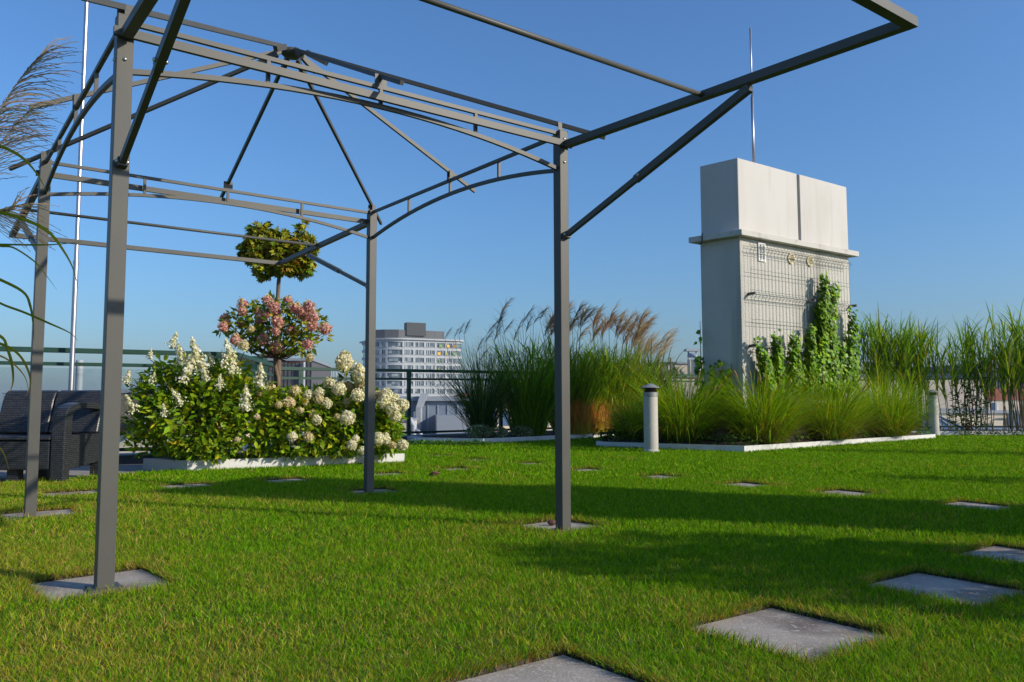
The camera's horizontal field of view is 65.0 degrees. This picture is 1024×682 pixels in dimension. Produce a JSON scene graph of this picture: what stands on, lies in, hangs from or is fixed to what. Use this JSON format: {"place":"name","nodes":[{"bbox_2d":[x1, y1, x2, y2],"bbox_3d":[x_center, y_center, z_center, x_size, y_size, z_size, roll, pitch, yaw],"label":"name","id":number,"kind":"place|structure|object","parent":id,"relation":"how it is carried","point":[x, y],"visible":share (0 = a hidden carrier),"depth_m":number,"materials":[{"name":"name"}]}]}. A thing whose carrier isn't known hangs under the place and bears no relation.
{"place":"outdoors","nodes":[
{"label":"outdoors","id":0,"kind":"place"},
{"bbox_2d":[0,464,155,481],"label":"terrace path","id":1,"kind":"structure","parent":0,"point":[85,470],"depth_m":8.31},
{"bbox_2d":[0,390,100,481],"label":"rattan sofa","id":2,"kind":"object","parent":1,"relation":"on","point":[69,427],"visible":0.74,"depth_m":7.30,"materials":[{"name":"wicker"}]},
{"bbox_2d":[75,360,83,389],"bbox_3d":[-12.920,4.571,23.717,0.224,8.020,0.221,0,-4,0],"label":"pale flue","id":3,"kind":"object","parent":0,"point":[78,377],"visible":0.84,"depth_m":23.91,"materials":[{"name":"white metal"}]},
{"bbox_2d":[119,389,250,464],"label":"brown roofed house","id":4,"kind":"structure","parent":0,"point":[123,410],"depth_m":26.07,"materials":[{"name":"beige"}]},
{"bbox_2d":[359,322,463,402],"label":"office tower","id":5,"kind":"structure","parent":0,"point":[409,345],"depth_m":356.03,"materials":[{"name":"grey"}]},
{"bbox_2d":[404,350,412,354],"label":"window","id":6,"kind":"structure","parent":5,"relation":"in","point":[407,352],"depth_m":353.46,"materials":[{"name":"grey"}]},
{"bbox_2d":[404,357,412,362],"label":"window","id":7,"kind":"structure","parent":5,"relation":"in","point":[406,360],"depth_m":353.24,"materials":[{"name":"grey"}]},
{"bbox_2d":[405,342,412,346],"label":"window","id":8,"kind":"structure","parent":5,"relation":"in","point":[407,344],"depth_m":353.97,"materials":[{"name":"grey"}]},
{"bbox_2d":[415,389,422,393],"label":"window","id":9,"kind":"structure","parent":5,"relation":"in","point":[417,391],"depth_m":354.28,"materials":[{"name":"grey"}]},
{"bbox_2d":[415,342,423,347],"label":"window","id":10,"kind":"structure","parent":5,"relation":"in","point":[417,344],"depth_m":356.10,"materials":[{"name":"grey"}]},
{"bbox_2d":[415,350,423,354],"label":"window","id":11,"kind":"structure","parent":5,"relation":"in","point":[417,352],"depth_m":355.66,"materials":[{"name":"grey"}]},
{"bbox_2d":[415,358,423,362],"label":"window","id":12,"kind":"structure","parent":5,"relation":"in","point":[417,360],"depth_m":355.49,"materials":[{"name":"grey"}]},
{"bbox_2d":[415,373,423,377],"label":"window","id":13,"kind":"structure","parent":5,"relation":"in","point":[419,375],"depth_m":355.01,"materials":[{"name":"grey"}]},
{"bbox_2d":[415,381,423,385],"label":"window","id":14,"kind":"structure","parent":5,"relation":"in","point":[417,383],"depth_m":354.62,"materials":[{"name":"grey"}]},
{"bbox_2d":[426,358,433,362],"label":"window","id":15,"kind":"structure","parent":5,"relation":"in","point":[428,360],"depth_m":357.45,"materials":[{"name":"grey"}]},
{"bbox_2d":[426,381,433,385],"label":"window","id":16,"kind":"structure","parent":5,"relation":"in","point":[431,383],"depth_m":356.79,"materials":[{"name":"grey"}]},
{"bbox_2d":[426,343,434,347],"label":"window","id":17,"kind":"structure","parent":5,"relation":"in","point":[428,345],"depth_m":357.84,"materials":[{"name":"grey"}]},
{"bbox_2d":[426,350,434,355],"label":"window","id":18,"kind":"structure","parent":5,"relation":"in","point":[430,352],"depth_m":357.75,"materials":[{"name":"grey"}]},
{"bbox_2d":[406,438,491,445],"bbox_3d":[-1.036,1.657,13.018,1.666,0.159,1.042,-2,-5,22],"label":"clover","id":19,"kind":"object","parent":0,"point":[434,442],"visible":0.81,"depth_m":12.93,"materials":[{"name":"green plant"}]},
{"bbox_2d":[459,393,551,431],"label":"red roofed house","id":20,"kind":"structure","parent":0,"point":[505,425],"depth_m":75.54,"materials":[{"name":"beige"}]},
{"bbox_2d":[0,434,1023,681],"bbox_3d":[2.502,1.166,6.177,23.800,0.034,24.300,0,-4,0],"label":"lawn ground","id":21,"kind":"structure","parent":0,"point":[601,666],"depth_m":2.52,"materials":[{"name":"plant"}]},
{"bbox_2d":[3,509,74,519],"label":"stepping slab","id":22,"kind":"structure","parent":21,"relation":"on","point":[57,512],"depth_m":5.02,"materials":[{"name":"concrete"}]},
{"bbox_2d":[0,36,83,470],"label":"miscanthus clump","id":23,"kind":"object","parent":21,"relation":"on","point":[5,211],"visible":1,"depth_m":2.04,"materials":[{"name":"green plant"}]},
{"bbox_2d":[43,490,96,495],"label":"stepping slab","id":24,"kind":"structure","parent":21,"relation":"on","point":[63,493],"depth_m":6.23,"materials":[{"name":"concrete"}]},
{"bbox_2d":[30,569,168,602],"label":"stepping slab","id":25,"kind":"structure","parent":21,"relation":"on","point":[80,583],"depth_m":3.06,"materials":[{"name":"concrete"}]},
{"bbox_2d":[159,483,211,487],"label":"stepping slab","id":26,"kind":"structure","parent":21,"relation":"on","point":[188,485],"depth_m":6.74,"materials":[{"name":"concrete"}]},
{"bbox_2d":[143,452,404,470],"bbox_3d":[-2.550,1.311,8.804,2.675,0.158,0.638,2,-5,-28],"label":"planter","id":27,"kind":"object","parent":21,"relation":"on","point":[164,463],"visible":0.51,"depth_m":8.42,"materials":[{"name":"concrete"}]},
{"bbox_2d":[120,332,287,461],"bbox_3d":[-3.229,0.625,8.401,1.718,1.420,1.249,0,-4,0],"label":"hydrangea bush","id":28,"kind":"object","parent":27,"relation":"in","point":[178,401],"visible":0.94,"depth_m":8.27,"materials":[{"name":"green plant"}]},
{"bbox_2d":[164,381,363,465],"bbox_3d":[-2.565,0.881,8.593,2.160,0.909,0.994,2,-5,-25],"label":"hydrangea bush","id":29,"kind":"object","parent":27,"relation":"in","point":[295,403],"visible":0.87,"depth_m":8.43,"materials":[{"name":"green plant"}]},
{"bbox_2d":[212,290,333,453],"bbox_3d":[-2.592,0.346,8.751,1.424,1.815,1.008,0,-4,0],"label":"hydrangea tree","id":30,"kind":"object","parent":27,"relation":"on","point":[305,312],"visible":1,"depth_m":8.63,"materials":[{"name":"pink plant"}]},
{"bbox_2d":[302,349,409,459],"bbox_3d":[-1.731,0.724,8.905,1.250,1.247,1.084,0,-4,0],"label":"hydrangea bush","id":31,"kind":"object","parent":27,"relation":"in","point":[391,408],"visible":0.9,"depth_m":8.73,"materials":[{"name":"white plant"}]},
{"bbox_2d":[235,217,320,387],"bbox_3d":[-2.759,-0.030,9.494,0.953,2.921,0.824,-3,-6,37],"label":"maple tree","id":32,"kind":"object","parent":21,"relation":"on","point":[303,267],"visible":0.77,"depth_m":9.46,"materials":[{"name":"green plant"}]},
{"bbox_2d":[268,479,308,481],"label":"stepping slab","id":33,"kind":"structure","parent":21,"relation":"on","point":[286,480],"depth_m":7.18,"materials":[{"name":"concrete"}]},
{"bbox_2d":[349,489,397,493],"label":"stepping slab","id":34,"kind":"structure","parent":21,"relation":"on","point":[377,490],"depth_m":6.26,"materials":[{"name":"concrete"}]},
{"bbox_2d":[8,0,917,592],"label":"gazebo","id":35,"kind":"object","parent":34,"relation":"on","point":[120,84],"visible":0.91,"depth_m":4.01,"materials":[{"name":"silver metal"}]},
{"bbox_2d":[458,655,636,681],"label":"stepping slab","id":36,"kind":"structure","parent":21,"relation":"on","point":[562,668],"depth_m":2.02,"materials":[{"name":"concrete"}]},
{"bbox_2d":[524,520,598,529],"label":"stepping slab","id":37,"kind":"structure","parent":21,"relation":"on","point":[573,524],"depth_m":4.49,"materials":[{"name":"concrete"}]},
{"bbox_2d":[641,383,659,452],"bbox_3d":[1.922,1.070,11.124,0.268,0.964,0.268,0,-4,0],"label":"bollard light","id":38,"kind":"object","parent":21,"relation":"on","point":[650,402],"visible":0.96,"depth_m":11.05,"materials":[{"name":"metal"}]},
{"bbox_2d":[723,483,760,487],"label":"stepping slab","id":39,"kind":"structure","parent":21,"relation":"on","point":[743,484],"depth_m":6.73,"materials":[{"name":"concrete"}]},
{"bbox_2d":[571,425,931,445],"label":"ground cover","id":40,"kind":"object","parent":21,"relation":"on","point":[609,433],"visible":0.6,"depth_m":12.32,"materials":[{"name":"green plant"}]},
{"bbox_2d":[596,431,935,451],"bbox_3d":[4.341,1.736,14.316,7.072,0.145,3.532,4,-6,-41],"label":"planter","id":41,"kind":"object","parent":21,"relation":"on","point":[727,446],"visible":0.37,"depth_m":11.99,"materials":[{"name":"concrete"}]},
{"bbox_2d":[581,387,661,442],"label":"fountain grass","id":42,"kind":"object","parent":41,"relation":"in","point":[628,417],"depth_m":12.47,"materials":[{"name":"green"}]},
{"bbox_2d":[604,355,767,440],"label":"fountain grass","id":43,"kind":"object","parent":41,"relation":"in","point":[676,416],"depth_m":11.76,"materials":[{"name":"green"}]},
{"bbox_2d":[685,355,863,444],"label":"fountain grass","id":44,"kind":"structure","parent":41,"relation":"in","point":[776,417],"depth_m":11.51,"materials":[{"name":"green"}]},
{"bbox_2d":[784,352,918,439],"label":"fountain grass","id":45,"kind":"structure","parent":41,"relation":"in","point":[845,431],"depth_m":12.49,"materials":[{"name":"green"}]},
{"bbox_2d":[856,363,973,437],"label":"fountain grass","id":46,"kind":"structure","parent":41,"relation":"in","point":[903,418],"depth_m":13.84,"materials":[{"name":"green"}]},
{"bbox_2d":[689,158,858,439],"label":"ventilation tower","id":47,"kind":"structure","parent":21,"relation":"on","point":[744,203],"depth_m":12.52,"materials":[{"name":"concrete"}]},
{"bbox_2d":[693,327,706,402],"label":"climbing vine","id":48,"kind":"object","parent":47,"relation":"attached to","point":[698,362],"visible":0.69,"depth_m":12.32,"materials":[{"name":"green"}]},
{"bbox_2d":[704,362,716,398],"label":"climbing vine","id":49,"kind":"object","parent":47,"relation":"attached to","point":[712,372],"visible":0.7,"depth_m":12.20,"materials":[{"name":"green"}]},
{"bbox_2d":[714,359,725,402],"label":"climbing vine","id":50,"kind":"object","parent":47,"relation":"attached to","point":[718,366],"visible":0.54,"depth_m":12.11,"materials":[{"name":"green"}]},
{"bbox_2d":[721,364,733,399],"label":"climbing vine","id":51,"kind":"object","parent":47,"relation":"attached to","point":[726,372],"visible":0.73,"depth_m":12.01,"materials":[{"name":"green"}]},
{"bbox_2d":[749,28,754,162],"bbox_3d":[3.885,-3.918,13.003,0.044,2.377,0.043,0,-4,0],"label":"lightning rod","id":52,"kind":"object","parent":47,"relation":"on","point":[752,130],"visible":0.83,"depth_m":12.97,"materials":[{"name":"metal"}]},
{"bbox_2d":[747,242,856,427],"bbox_3d":[4.711,0.020,12.861,2.773,2.918,0.134,3,-6,-36],"label":"wire trellis","id":53,"kind":"object","parent":47,"relation":"attached to","point":[779,321],"visible":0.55,"depth_m":12.62,"materials":[{"name":"grey"}]},
{"bbox_2d":[753,336,776,393],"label":"climbing vine","id":54,"kind":"object","parent":53,"relation":"attached to","point":[762,359],"visible":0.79,"depth_m":12.00,"materials":[{"name":"green"}]},
{"bbox_2d":[769,329,786,392],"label":"climbing vine","id":55,"kind":"object","parent":53,"relation":"attached to","point":[777,350],"visible":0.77,"depth_m":12.20,"materials":[{"name":"green"}]},
{"bbox_2d":[785,331,807,394],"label":"climbing vine","id":56,"kind":"object","parent":53,"relation":"attached to","point":[794,355],"visible":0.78,"depth_m":12.46,"materials":[{"name":"green"}]},
{"bbox_2d":[802,323,820,397],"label":"climbing vine","id":57,"kind":"object","parent":53,"relation":"attached to","point":[810,341],"visible":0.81,"depth_m":12.70,"materials":[{"name":"green"}]},
{"bbox_2d":[812,270,842,394],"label":"climbing vine","id":58,"kind":"object","parent":53,"relation":"attached to","point":[824,319],"visible":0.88,"depth_m":12.95,"materials":[{"name":"green"}]},
{"bbox_2d":[822,281,842,392],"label":"climbing vine","id":59,"kind":"object","parent":53,"relation":"attached to","point":[838,349],"visible":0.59,"depth_m":13.03,"materials":[{"name":"green"}]},
{"bbox_2d":[835,340,855,394],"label":"climbing vine","id":60,"kind":"object","parent":53,"relation":"attached to","point":[843,355],"visible":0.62,"depth_m":13.19,"materials":[{"name":"green"}]},
{"bbox_2d":[840,306,861,392],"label":"climbing vine","id":61,"kind":"object","parent":53,"relation":"attached to","point":[849,340],"visible":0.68,"depth_m":13.39,"materials":[{"name":"green"}]},
{"bbox_2d":[693,608,891,661],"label":"stepping slab","id":62,"kind":"structure","parent":21,"relation":"on","point":[772,625],"depth_m":2.40,"materials":[{"name":"concrete"}]},
{"bbox_2d":[818,490,870,494],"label":"stepping slab","id":63,"kind":"structure","parent":21,"relation":"on","point":[846,492],"depth_m":6.11,"materials":[{"name":"concrete"}]},
{"bbox_2d":[927,389,939,434],"bbox_3d":[8.604,1.471,16.407,0.268,0.964,0.268,0,-4,0],"label":"bollard light","id":64,"kind":"object","parent":21,"relation":"on","point":[934,429],"visible":0.66,"depth_m":16.33,"materials":[{"name":"silver metal"}]},
{"bbox_2d":[868,573,1022,606],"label":"stepping slab","id":65,"kind":"structure","parent":21,"relation":"on","point":[927,583],"depth_m":2.95,"materials":[{"name":"concrete"}]},
{"bbox_2d":[913,430,1023,435],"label":"planter","id":66,"kind":"object","parent":21,"relation":"on","point":[946,432],"visible":0.06,"depth_m":16.33,"materials":[{"name":"concrete"}]},
{"bbox_2d":[854,307,919,399],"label":"reed clump","id":67,"kind":"object","parent":66,"relation":"on","point":[881,350],"visible":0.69,"depth_m":16.88,"materials":[{"name":"plant"}]},
{"bbox_2d":[861,309,947,430],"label":"reed clump","id":68,"kind":"object","parent":66,"relation":"on","point":[922,355],"visible":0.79,"depth_m":16.71,"materials":[{"name":"plant"}]},
{"bbox_2d":[917,312,1015,430],"bbox_3d":[9.477,0.601,16.773,2.186,2.557,1.728,0,-4,0],"label":"reed clump","id":69,"kind":"object","parent":66,"relation":"on","point":[969,351],"visible":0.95,"depth_m":16.57,"materials":[{"name":"plant"}]},
{"bbox_2d":[946,364,990,431],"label":"glossy shrub","id":70,"kind":"object","parent":66,"relation":"in","point":[970,425],"visible":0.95,"depth_m":16.44,"materials":[{"name":"green plant"}]},
{"bbox_2d":[972,299,1023,431],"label":"reed clump","id":71,"kind":"object","parent":66,"relation":"on","point":[1015,358],"visible":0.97,"depth_m":16.49,"materials":[{"name":"plant"}]},
{"bbox_2d":[940,502,1009,510],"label":"stepping slab","id":72,"kind":"structure","parent":21,"relation":"on","point":[977,504],"depth_m":5.32,"materials":[{"name":"concrete"}]},
{"bbox_2d":[953,429,1022,435],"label":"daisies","id":73,"kind":"object","parent":21,"relation":"on","point":[990,432],"visible":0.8,"depth_m":16.08,"materials":[{"name":"green plant"}]},
{"bbox_2d":[960,546,1023,562],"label":"stepping slab","id":74,"kind":"structure","parent":21,"relation":"on","point":[997,551],"depth_m":3.64,"materials":[{"name":"concrete"}]},
{"bbox_2d":[0,0,1023,410],"label":"sky","id":75,"kind":"structure","parent":0,"point":[921,127],"materials":[{"name":"blue"}]},
{"bbox_2d":[613,349,702,404],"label":"beige rooftop block","id":76,"kind":"structure","parent":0,"point":[690,362],"depth_m":45.48,"materials":[{"name":"concrete"}]},
{"bbox_2d":[854,366,988,409],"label":"concrete warehouse","id":77,"kind":"structure","parent":0,"point":[947,386],"depth_m":44.13,"materials":[{"name":"grey concrete"}]},
{"bbox_2d":[927,362,1022,388],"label":"blue glass building","id":78,"kind":"structure","parent":0,"point":[997,383],"depth_m":125.00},
{"bbox_2d":[989,389,1022,409],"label":"red fronted building","id":79,"kind":"structure","parent":0,"point":[998,400],"depth_m":79.72,"materials":[{"name":"beige"}]},
{"label":"city ground","id":80,"kind":"structure","parent":0,"visible":0},
{"bbox_2d":[212,356,267,405],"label":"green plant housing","id":81,"kind":"object","parent":80,"relation":"on","point":[253,366],"depth_m":58.34,"materials":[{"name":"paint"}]},
{"bbox_2d":[267,358,332,438],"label":"dark gridded block","id":82,"kind":"structure","parent":80,"relation":"on","point":[293,373],"depth_m":60.25,"materials":[{"name":"grey"}]},
{"bbox_2d":[393,417,422,434],"bbox_3d":[-4.317,14.016,30.750,1.466,22.255,4.747,1,-5,-9],"label":"plant room","id":83,"kind":"object","parent":80,"relation":"on","point":[413,424],"visible":0.12,"depth_m":29.38,"materials":[{"name":"beige concrete"}]},
{"bbox_2d":[399,393,471,433],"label":"metal hall","id":84,"kind":"structure","parent":80,"relation":"on","point":[424,411],"depth_m":42.07,"materials":[{"name":"grey"}]},
{"bbox_2d":[435,414,470,433],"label":"pale hall","id":85,"kind":"structure","parent":80,"relation":"on","point":[448,422],"depth_m":38.89,"materials":[{"name":"grey metal"}]},
{"bbox_2d":[923,410,1023,425],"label":"annex","id":86,"kind":"object","parent":80,"relation":"on","point":[998,417],"visible":0.13,"depth_m":33.84,"materials":[{"name":"beige"}]},
{"bbox_2d":[991,420,1002,425],"bbox_3d":[20.349,3.481,33.677,0.500,0.300,0.100,0,-4,0],"label":"window","id":87,"kind":"structure","parent":86,"relation":"in","point":[996,422],"depth_m":33.64,"materials":[{"name":"beige"}]},
{"bbox_3d":[13.660,13.997,28.488,6.347,21.862,12.000,0,-4,0],"label":"lower roof","id":88,"kind":"object","parent":80,"relation":"on","visible":0},
{"bbox_2d":[923,415,964,428],"bbox_3d":[13.561,2.584,25.975,1.275,0.626,2.261,0,-4,0],"label":"roof light","id":89,"kind":"object","parent":88,"relation":"on","point":[944,419],"visible":0.03,"depth_m":25.39,"materials":[{"name":"blue"}]},
{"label":"roof deck","id":90,"kind":"structure","parent":0,"visible":0},
{"bbox_2d":[68,2,88,389],"bbox_3d":[-4.939,-1.896,9.178,0.059,6.600,0.059,0,-4,0],"label":"flagpole","id":91,"kind":"object","parent":90,"relation":"on","point":[76,251],"visible":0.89,"depth_m":9.11,"materials":[{"name":"metal"}]},
{"bbox_2d":[83,451,228,465],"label":"parapet","id":92,"kind":"structure","parent":90,"relation":"on","point":[125,459],"depth_m":9.23,"materials":[{"name":"grey"}]},
{"bbox_2d":[0,346,236,450],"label":"railing","id":93,"kind":"object","parent":92,"relation":"on","point":[92,351],"visible":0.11,"depth_m":9.21,"materials":[{"name":"metal"}]},
{"bbox_2d":[237,440,271,453],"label":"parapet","id":94,"kind":"structure","parent":90,"relation":"on","point":[247,448],"depth_m":10.39,"materials":[{"name":"grey"}]},
{"bbox_2d":[237,352,273,445],"bbox_3d":[-3.633,0.873,11.493,0.095,1.218,3.180,1,-5,-8],"label":"railing","id":95,"kind":"object","parent":94,"relation":"on","point":[257,361],"visible":0.37,"depth_m":11.18,"materials":[{"name":"metal"}]},
{"bbox_2d":[289,430,551,445],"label":"parapet","id":96,"kind":"structure","parent":90,"relation":"on","point":[404,437],"depth_m":14.63,"materials":[{"name":"grey"}]},
{"bbox_2d":[281,367,697,435],"bbox_3d":[0.678,1.245,17.105,12.146,1.337,0.076,4,-6,-42],"label":"railing","id":97,"kind":"object","parent":96,"relation":"on","point":[299,378],"visible":0.15,"depth_m":14.76,"materials":[{"name":"metal"}]},
{"bbox_2d":[407,431,616,442],"bbox_3d":[0.633,1.840,15.534,5.444,0.145,1.738,4,-6,-41],"label":"planter","id":98,"kind":"object","parent":90,"relation":"on","point":[549,435],"visible":0.39,"depth_m":14.09,"materials":[{"name":"concrete"}]},
{"bbox_2d":[402,318,547,435],"bbox_3d":[-0.556,0.629,14.236,2.981,2.103,3.005,0,-4,0],"label":"miscanthus clump","id":99,"kind":"object","parent":98,"relation":"on","point":[477,409],"visible":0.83,"depth_m":14.03,"materials":[{"name":"green plant"}]},
{"bbox_2d":[465,423,491,437],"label":"bush","id":100,"kind":"object","parent":98,"relation":"in","point":[485,433],"visible":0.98,"depth_m":13.72,"materials":[{"name":"green plant"}]},
{"bbox_2d":[489,425,508,437],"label":"bush","id":101,"kind":"object","parent":98,"relation":"in","point":[504,431],"visible":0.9,"depth_m":13.93,"materials":[{"name":"green plant"}]},
{"bbox_2d":[509,425,533,436],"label":"bush","id":102,"kind":"object","parent":98,"relation":"in","point":[530,431],"visible":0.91,"depth_m":14.36,"materials":[{"name":"green plant"}]},
{"bbox_2d":[458,297,603,434],"bbox_3d":[0.306,0.428,14.820,3.359,2.592,3.251,0,-4,0],"label":"miscanthus clump","id":103,"kind":"object","parent":98,"relation":"on","point":[532,411],"visible":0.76,"depth_m":14.52,"materials":[{"name":"green plant"}]},
{"bbox_2d":[552,396,594,433],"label":"blood grass","id":104,"kind":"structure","parent":98,"relation":"on","point":[581,423],"depth_m":15.23,"materials":[{"name":"plant"}]},
{"bbox_2d":[514,301,634,431],"bbox_3d":[1.217,0.506,16.207,3.305,2.651,3.255,0,-4,0],"label":"miscanthus clump","id":105,"kind":"object","parent":98,"relation":"on","point":[586,392],"visible":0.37,"depth_m":15.58,"materials":[{"name":"green plant"}]},
{"bbox_2d":[575,398,611,433],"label":"blood grass","id":106,"kind":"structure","parent":98,"relation":"on","point":[596,416],"depth_m":15.62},
{"bbox_2d":[605,396,630,431],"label":"blood grass","id":107,"kind":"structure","parent":98,"relation":"on","point":[616,410],"depth_m":16.05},
{"bbox_2d":[571,301,676,416],"bbox_3d":[2.080,0.515,16.818,3.254,2.725,3.370,0,-4,0],"label":"miscanthus clump","id":108,"kind":"object","parent":98,"relation":"on","point":[604,325],"visible":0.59,"depth_m":16.29,"materials":[{"name":"green plant"}]},
{"bbox_2d":[591,325,693,403],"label":"miscanthus clump","id":109,"kind":"object","parent":98,"relation":"on","point":[662,350],"visible":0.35,"depth_m":16.80,"materials":[{"name":"green plant"}]},
{"bbox_2d":[856,428,1018,429],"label":"parapet","id":110,"kind":"structure","parent":90,"relation":"on","point":[974,429],"depth_m":17.54,"materials":[{"name":"grey"}]},
{"bbox_2d":[859,370,1019,428],"bbox_3d":[10.803,1.279,17.677,7.474,1.318,0.099,-1,-5,8],"label":"railing","id":111,"kind":"object","parent":110,"relation":"on","point":[973,426],"visible":0.03,"depth_m":17.70,"materials":[{"name":"metal"}]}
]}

